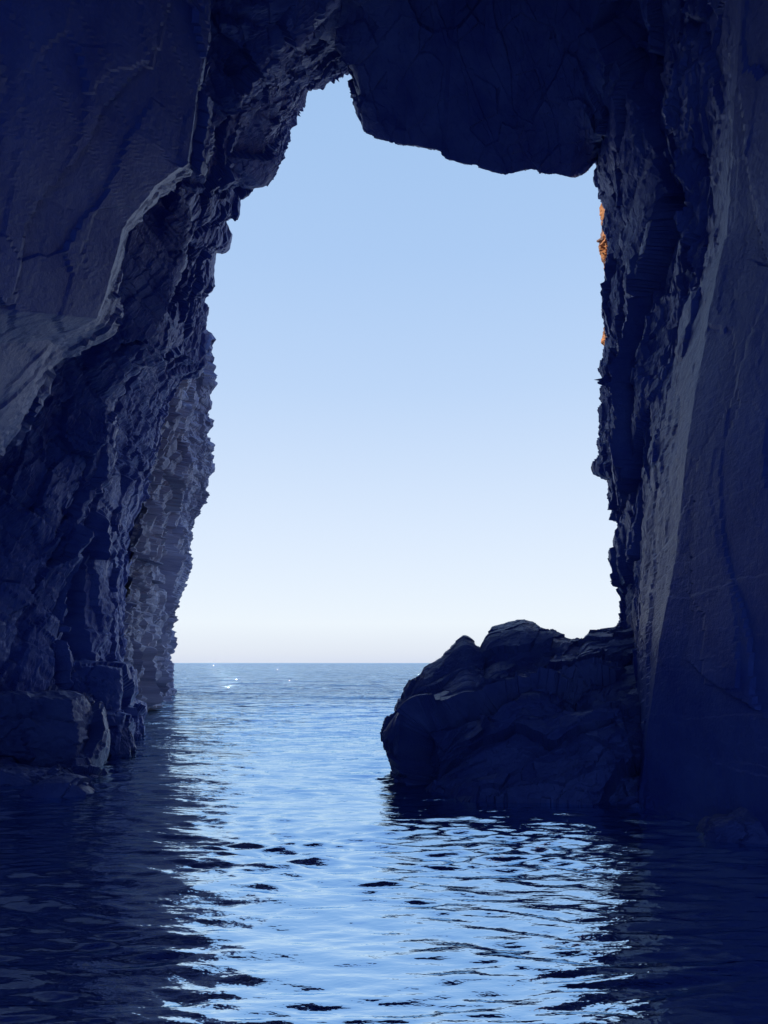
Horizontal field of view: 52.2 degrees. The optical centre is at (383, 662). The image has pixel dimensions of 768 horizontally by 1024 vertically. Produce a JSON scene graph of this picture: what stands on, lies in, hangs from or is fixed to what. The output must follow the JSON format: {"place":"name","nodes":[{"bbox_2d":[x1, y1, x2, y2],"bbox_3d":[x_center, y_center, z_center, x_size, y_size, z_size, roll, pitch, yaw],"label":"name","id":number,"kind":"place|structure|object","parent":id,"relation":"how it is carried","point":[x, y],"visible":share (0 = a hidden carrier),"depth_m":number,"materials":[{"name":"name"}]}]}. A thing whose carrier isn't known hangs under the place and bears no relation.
{"place":"outdoors","nodes":[
{"label":"outdoors","id":0,"kind":"place"},
{"bbox_2d":[123,330,217,710],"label":"sea cliff","id":1,"kind":"structure","parent":0,"point":[161,537],"depth_m":31.20,"materials":[{"name":"grey stone"}]},
{"bbox_2d":[0,0,767,836],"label":"sea cave","id":2,"kind":"structure","parent":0,"point":[144,144],"depth_m":12.98},
{"bbox_2d":[0,685,109,767],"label":"rock ledge","id":3,"kind":"object","parent":2,"relation":"attached to","point":[49,726],"visible":0.61,"depth_m":14.13,"materials":[{"name":"grey stone"}]},
{"bbox_2d":[54,751,90,768],"bbox_3d":[-5.772,1.973,14.374,0.656,0.955,1.046,0,0,-40],"label":"shore rock","id":4,"kind":"object","parent":3,"relation":"on","point":[82,758],"visible":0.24,"depth_m":14.16,"materials":[{"name":"grey stone"}]},
{"bbox_2d":[71,658,138,754],"bbox_3d":[-6.807,1.039,18.014,2.230,2.416,3.276,0,0,-13],"label":"rock ledge","id":5,"kind":"object","parent":2,"relation":"attached to","point":[112,686],"visible":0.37,"depth_m":16.87,"materials":[{"name":"grey stone"}]},
{"bbox_2d":[0,663,767,1023],"bbox_3d":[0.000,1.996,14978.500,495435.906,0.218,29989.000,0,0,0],"label":"sea","id":6,"kind":"structure","parent":0,"point":[248,843],"depth_m":6.80,"materials":[{"name":"liquid"}]},
{"bbox_2d":[0,759,66,785],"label":"shore rock","id":7,"kind":"object","parent":6,"relation":"in","point":[13,774],"visible":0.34,"depth_m":13.05,"materials":[{"name":"grey stone"}]},
{"bbox_2d":[20,773,95,797],"bbox_3d":[-5.058,2.127,12.176,1.208,0.808,0.985,0,0,0],"label":"shore rock","id":8,"kind":"object","parent":6,"relation":"in","point":[67,785],"visible":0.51,"depth_m":11.85,"materials":[{"name":"grey stone"}]},
{"bbox_2d":[62,764,107,778],"bbox_3d":[-5.213,2.214,13.626,1.023,0.922,1.078,0,0,0],"label":"shore rock","id":9,"kind":"object","parent":6,"relation":"in","point":[90,771],"visible":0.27,"depth_m":13.51,"materials":[{"name":"grey stone"}]},
{"bbox_2d":[109,723,135,754],"bbox_3d":[-6.291,1.903,17.624,1.303,1.509,1.704,0,0,-24],"label":"shore rock","id":10,"kind":"object","parent":6,"relation":"in","point":[127,745],"visible":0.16,"depth_m":17.13,"materials":[{"name":"grey stone"}]},
{"bbox_2d":[133,698,146,737],"bbox_3d":[-7.356,1.762,21.953,1.380,1.872,2.842,0,0,-15],"label":"shore rock","id":11,"kind":"object","parent":6,"relation":"in","point":[140,706],"visible":0.16,"depth_m":21.40,"materials":[{"name":"grey stone"}]},
{"bbox_2d":[380,619,644,807],"bbox_3d":[3.111,1.270,14.184,6.387,4.602,8.334,0,0,0],"label":"rock outcrop","id":12,"kind":"object","parent":6,"relation":"in","point":[524,711],"visible":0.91,"depth_m":12.60,"materials":[{"name":"grey stone"}]},
{"bbox_2d":[696,807,767,844],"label":"shore rock","id":13,"kind":"object","parent":6,"relation":"in","point":[743,825],"visible":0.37,"depth_m":8.70,"materials":[{"name":"grey stone"}]},
{"bbox_2d":[171,74,619,662],"label":"sky","id":14,"kind":"structure","parent":0,"point":[407,350],"materials":[{"name":"blue"}]},
{"bbox_2d":[597,203,607,344],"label":"sea cliff","id":15,"kind":"structure","parent":0,"point":[602,242],"depth_m":23.79,"materials":[{"name":"brown stone"}]}
]}

